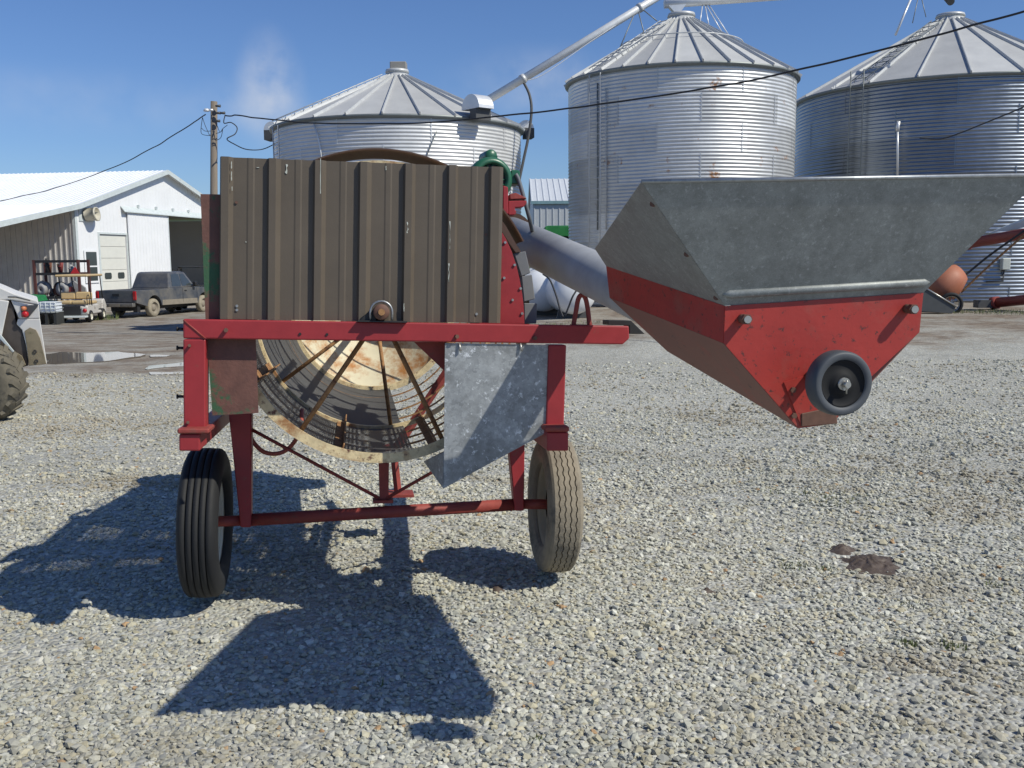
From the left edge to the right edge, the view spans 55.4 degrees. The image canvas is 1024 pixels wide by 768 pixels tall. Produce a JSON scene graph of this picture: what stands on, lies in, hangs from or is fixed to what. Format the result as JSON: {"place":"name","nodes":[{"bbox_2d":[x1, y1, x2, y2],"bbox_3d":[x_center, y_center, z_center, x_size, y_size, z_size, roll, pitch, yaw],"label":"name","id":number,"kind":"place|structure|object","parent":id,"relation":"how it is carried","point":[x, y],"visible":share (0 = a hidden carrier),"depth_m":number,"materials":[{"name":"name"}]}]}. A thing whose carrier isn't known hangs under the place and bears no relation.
{"place":"outdoors","nodes":[
{"label":"outdoors","id":0,"kind":"place"},
{"bbox_2d":[0,267,1023,767],"bbox_3d":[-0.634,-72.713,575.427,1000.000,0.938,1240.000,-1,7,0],"label":"ground","id":1,"kind":"structure","parent":0,"point":[946,337],"depth_m":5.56,"materials":[{"name":"grey gravel"}]},
{"bbox_2d":[0,284,46,419],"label":"skid loader","id":2,"kind":"object","parent":1,"relation":"on","point":[21,342],"visible":1,"depth_m":10.27,"materials":[{"name":"white paint"}]},
{"bbox_2d":[17,294,58,317],"bbox_3d":[-18.903,-3.005,38.391,1.896,1.079,1.240,-1,7,0],"label":"green wagon","id":3,"kind":"object","parent":1,"relation":"on","point":[41,298],"depth_m":38.53,"materials":[{"name":"paint"}]},
{"bbox_2d":[38,301,63,323],"bbox_3d":[-17.178,-2.647,36.239,0.762,0.827,0.644,-1,7,0],"label":"tote tank","id":4,"kind":"object","parent":1,"relation":"on","point":[51,312],"visible":0.81,"depth_m":36.02,"materials":[{"name":"white plastic"}]},
{"bbox_2d":[32,260,91,315],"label":"storage rack","id":5,"kind":"object","parent":1,"relation":"on","point":[34,262],"visible":0.56,"depth_m":41.70,"materials":[{"name":"black metal"}]},
{"bbox_2d":[37,283,47,294],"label":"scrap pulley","id":6,"kind":"object","parent":5,"relation":"on","point":[42,288],"visible":0.87,"depth_m":41.91,"materials":[{"name":"white metal"}]},
{"bbox_2d":[44,258,49,272],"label":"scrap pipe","id":7,"kind":"object","parent":5,"relation":"on","point":[47,267],"visible":1,"depth_m":41.75,"materials":[{"name":"metal"}]},
{"bbox_2d":[44,281,51,294],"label":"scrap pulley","id":8,"kind":"object","parent":5,"relation":"on","point":[48,285],"visible":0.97,"depth_m":42.07,"materials":[{"name":"grey metal"}]},
{"bbox_2d":[58,263,62,272],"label":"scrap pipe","id":9,"kind":"object","parent":5,"relation":"on","point":[60,266],"visible":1,"depth_m":41.94,"materials":[{"name":"red metal"}]},
{"bbox_2d":[56,282,68,295],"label":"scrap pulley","id":10,"kind":"object","parent":5,"relation":"on","point":[64,287],"visible":0.72,"depth_m":41.90,"materials":[{"name":"white metal"}]},
{"bbox_2d":[67,281,77,291],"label":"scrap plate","id":11,"kind":"object","parent":5,"relation":"on","point":[75,283],"visible":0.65,"depth_m":42.06,"materials":[{"name":"grey metal"}]},
{"bbox_2d":[70,267,78,273],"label":"warning flag","id":12,"kind":"object","parent":5,"relation":"attached to","point":[74,270],"visible":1,"depth_m":41.61,"materials":[{"name":"red fabric"}]},
{"bbox_2d":[81,284,86,291],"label":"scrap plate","id":13,"kind":"object","parent":5,"relation":"on","point":[83,288],"visible":0.29,"depth_m":42.62,"materials":[{"name":"white metal"}]},
{"bbox_2d":[54,274,105,321],"bbox_3d":[-16.929,-3.386,38.244,1.240,1.830,2.806,-1,7,-6],"label":"golf cart","id":14,"kind":"object","parent":1,"relation":"on","point":[87,305],"visible":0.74,"depth_m":37.61,"materials":[{"name":"white metal"}]},
{"bbox_2d":[46,352,145,363],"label":"puddle","id":15,"kind":"object","parent":1,"relation":"on","point":[68,357],"visible":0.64,"depth_m":17.35,"materials":[{"name":"grey liquid"}]},
{"bbox_2d":[0,170,203,304],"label":"farm shed","id":16,"kind":"structure","parent":1,"relation":"on","point":[120,229],"depth_m":53.30,"materials":[{"name":"white metal"}]},
{"bbox_2d":[84,250,99,282],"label":"window","id":17,"kind":"structure","parent":16,"relation":"in","point":[92,255],"depth_m":50.88,"materials":[{"name":"white glass"}]},
{"bbox_2d":[97,232,130,289],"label":"garage door","id":18,"kind":"structure","parent":16,"relation":"in","point":[111,259],"depth_m":53.01,"materials":[{"name":"white metal"}]},
{"bbox_2d":[127,212,170,287],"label":"sliding door","id":19,"kind":"structure","parent":16,"relation":"in","point":[148,234],"depth_m":56.29,"materials":[{"name":"white metal"}]},
{"bbox_2d":[95,271,204,316],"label":"pickup truck","id":20,"kind":"object","parent":1,"relation":"on","point":[151,293],"visible":0.92,"depth_m":42.44,"materials":[{"name":"black paint"}]},
{"bbox_2d":[150,355,171,357],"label":"puddle","id":21,"kind":"object","parent":1,"relation":"on","point":[152,356],"visible":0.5,"depth_m":17.61,"materials":[{"name":"grey liquid"}]},
{"bbox_2d":[145,362,182,369],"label":"puddle","id":22,"kind":"object","parent":1,"relation":"on","point":[149,367],"visible":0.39,"depth_m":15.55,"materials":[{"name":"grey liquid"}]},
{"bbox_2d":[149,372,182,374],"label":"puddle","id":23,"kind":"object","parent":1,"relation":"on","point":[160,373],"visible":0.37,"depth_m":14.35,"materials":[{"name":"grey liquid"}]},
{"bbox_2d":[176,266,203,309],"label":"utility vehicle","id":24,"kind":"object","parent":1,"relation":"on","point":[183,307],"visible":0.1,"depth_m":46.38,"materials":[{"name":"metal"}]},
{"bbox_2d":[201,101,226,193],"bbox_3d":[-8.012,-4.440,26.556,0.806,6.360,0.400,-1,7,0],"label":"utility pole","id":25,"kind":"object","parent":1,"relation":"on","point":[214,139],"visible":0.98,"depth_m":26.31,"materials":[{"name":"brown wood"}]},
{"bbox_2d":[1,114,205,200],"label":"power cable","id":26,"kind":"object","parent":25,"relation":"attached to","point":[114,166],"visible":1,"depth_m":31.54,"materials":[{"name":"black rubber"}]},
{"bbox_2d":[264,61,533,214],"bbox_3d":[-3.514,-6.047,30.471,8.468,7.733,7.870,-1,7,0],"label":"grain bin","id":27,"kind":"object","parent":1,"relation":"on","point":[397,93],"visible":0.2,"depth_m":27.25,"materials":[{"name":"metal"}]},
{"bbox_2d":[223,116,272,150],"bbox_3d":[-7.254,-6.969,27.546,0.387,0.802,3.554,1,7,10],"label":"power cable","id":28,"kind":"object","parent":27,"relation":"hanging from","point":[236,132],"visible":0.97,"depth_m":26.02,"materials":[{"name":"black rubber"}]},
{"bbox_2d":[525,268,556,314],"bbox_3d":[0.693,-2.539,25.495,1.050,1.350,3.226,-1,7,-4],"label":"propane tank","id":29,"kind":"object","parent":1,"relation":"on","point":[544,306],"visible":0.32,"depth_m":23.98,"materials":[{"name":"white metal"}]},
{"bbox_2d":[528,178,568,228],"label":"metal shed","id":30,"kind":"structure","parent":1,"relation":"on","point":[548,202],"depth_m":45.43,"materials":[{"name":"white metal"}]},
{"bbox_2d":[545,277,593,317],"bbox_3d":[1.319,-2.366,24.101,1.050,1.350,3.226,-1,7,-6],"label":"propane tank","id":31,"kind":"object","parent":1,"relation":"on","point":[564,293],"visible":0.44,"depth_m":22.69,"materials":[{"name":"white metal"}]},
{"bbox_2d":[542,274,563,317],"bbox_3d":[0.943,-2.008,22.041,0.618,0.987,0.090,6,10,42],"label":"tank hose","id":32,"kind":"object","parent":31,"relation":"attached to","point":[549,279],"visible":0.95,"depth_m":22.01,"materials":[{"name":"black rubber"}]},
{"bbox_2d":[564,291,576,315],"bbox_3d":[1.329,-1.819,21.470,0.363,0.652,0.092,-3,8,-17],"label":"tank hose","id":33,"kind":"object","parent":31,"relation":"attached to","point":[574,293],"visible":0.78,"depth_m":21.44,"materials":[{"name":"black rubber"}]},
{"bbox_2d":[176,148,1023,597],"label":"grain cleaner","id":34,"kind":"object","parent":1,"relation":"on","point":[342,292],"visible":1,"depth_m":4.15,"materials":[{"name":"red paint"}]},
{"bbox_2d":[564,11,802,305],"bbox_3d":[5.215,-6.974,30.361,7.179,8.811,7.215,-1,7,0],"label":"grain bin","id":35,"kind":"object","parent":1,"relation":"on","point":[618,152],"visible":0.55,"depth_m":27.43,"materials":[{"name":"metal"}]},
{"bbox_2d":[488,0,658,100],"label":"grain spout","id":36,"kind":"object","parent":35,"relation":"attached to","point":[575,47],"visible":0.95,"depth_m":29.15,"materials":[{"name":"metal"}]},
{"bbox_2d":[517,83,532,185],"bbox_3d":[0.393,-7.383,28.787,0.352,3.064,0.622,3,8,23],"label":"hanging hose","id":37,"kind":"object","parent":36,"relation":"hanging from","point":[529,128],"visible":0.9,"depth_m":28.77,"materials":[{"name":"rubber"}]},
{"bbox_2d":[663,0,776,33],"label":"conveyor","id":38,"kind":"object","parent":35,"relation":"on","point":[674,5],"visible":0.83,"depth_m":29.66,"materials":[{"name":"metal"}]},
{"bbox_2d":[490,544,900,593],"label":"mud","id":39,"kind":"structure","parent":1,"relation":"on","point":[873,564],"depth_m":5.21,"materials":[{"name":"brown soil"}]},
{"bbox_2d":[794,11,1023,301],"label":"grain bin","id":40,"kind":"object","parent":1,"relation":"on","point":[882,112],"visible":0.55,"depth_m":29.24,"materials":[{"name":"metal"}]},
{"bbox_2d":[894,0,925,35],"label":"guy wires","id":41,"kind":"object","parent":40,"relation":"attached to","point":[902,18],"visible":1,"depth_m":29.56,"materials":[{"name":"metal"}]},
{"bbox_2d":[944,0,954,5],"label":"spout end","id":42,"kind":"object","parent":40,"relation":"attached to","point":[949,2],"visible":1,"depth_m":29.39,"materials":[{"name":"metal"}]},
{"bbox_2d":[922,289,956,313],"bbox_3d":[10.281,-2.094,23.875,0.928,0.712,0.730,-1,7,0],"label":"auger boot","id":43,"kind":"object","parent":1,"relation":"on","point":[934,302],"visible":0.53,"depth_m":23.56,"materials":[{"name":"grey metal"}]},
{"bbox_2d":[928,265,967,311],"bbox_3d":[11.057,-2.385,24.770,1.057,1.284,1.164,-1,7,0],"label":"drum mixer","id":44,"kind":"object","parent":1,"relation":"on","point":[949,283],"visible":0.62,"depth_m":24.51,"materials":[{"name":"orange paint"}]},
{"bbox_2d":[965,230,1023,274],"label":"support cable","id":45,"kind":"object","parent":44,"relation":"attached to","point":[993,252],"visible":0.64,"depth_m":24.71,"materials":[{"name":"black metal"}]},
{"bbox_2d":[961,234,1023,292],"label":"support rod","id":46,"kind":"object","parent":1,"relation":"on","point":[992,262],"visible":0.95,"depth_m":25.17,"materials":[{"name":"metal"}]},
{"bbox_2d":[968,218,1023,249],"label":"grain auger","id":47,"kind":"object","parent":1,"relation":"on","point":[995,238],"visible":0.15,"depth_m":25.57,"materials":[{"name":"red paint"}]},
{"bbox_2d":[973,295,1023,308],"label":"grain auger","id":48,"kind":"object","parent":1,"relation":"on","point":[997,302],"visible":0.97,"depth_m":25.19,"materials":[{"name":"red paint"}]},
{"bbox_2d":[0,0,1023,219],"label":"sky","id":49,"kind":"structure","parent":0,"point":[86,85],"materials":[{"name":"blue"}]},
{"bbox_2d":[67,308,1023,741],"bbox_3d":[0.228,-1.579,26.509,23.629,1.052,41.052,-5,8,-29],"label":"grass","id":50,"kind":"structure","parent":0,"point":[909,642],"depth_m":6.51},
{"bbox_2d":[544,225,568,238],"bbox_3d":[1.814,-4.708,37.155,2.000,2.628,3.700,-1,7,0],"label":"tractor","id":51,"kind":"object","parent":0,"point":[562,231],"visible":0.01,"depth_m":36.90,"materials":[{"name":"green paint"}]},
{"bbox_2d":[224,10,1023,124],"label":"power cable","id":52,"kind":"object","parent":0,"point":[917,40],"visible":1,"depth_m":17.54,"materials":[{"name":"black rubber"}]},
{"bbox_2d":[920,106,1023,139],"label":"power cable","id":53,"kind":"object","parent":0,"point":[972,127],"visible":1,"depth_m":23.73,"materials":[{"name":"black rubber"}]}
]}

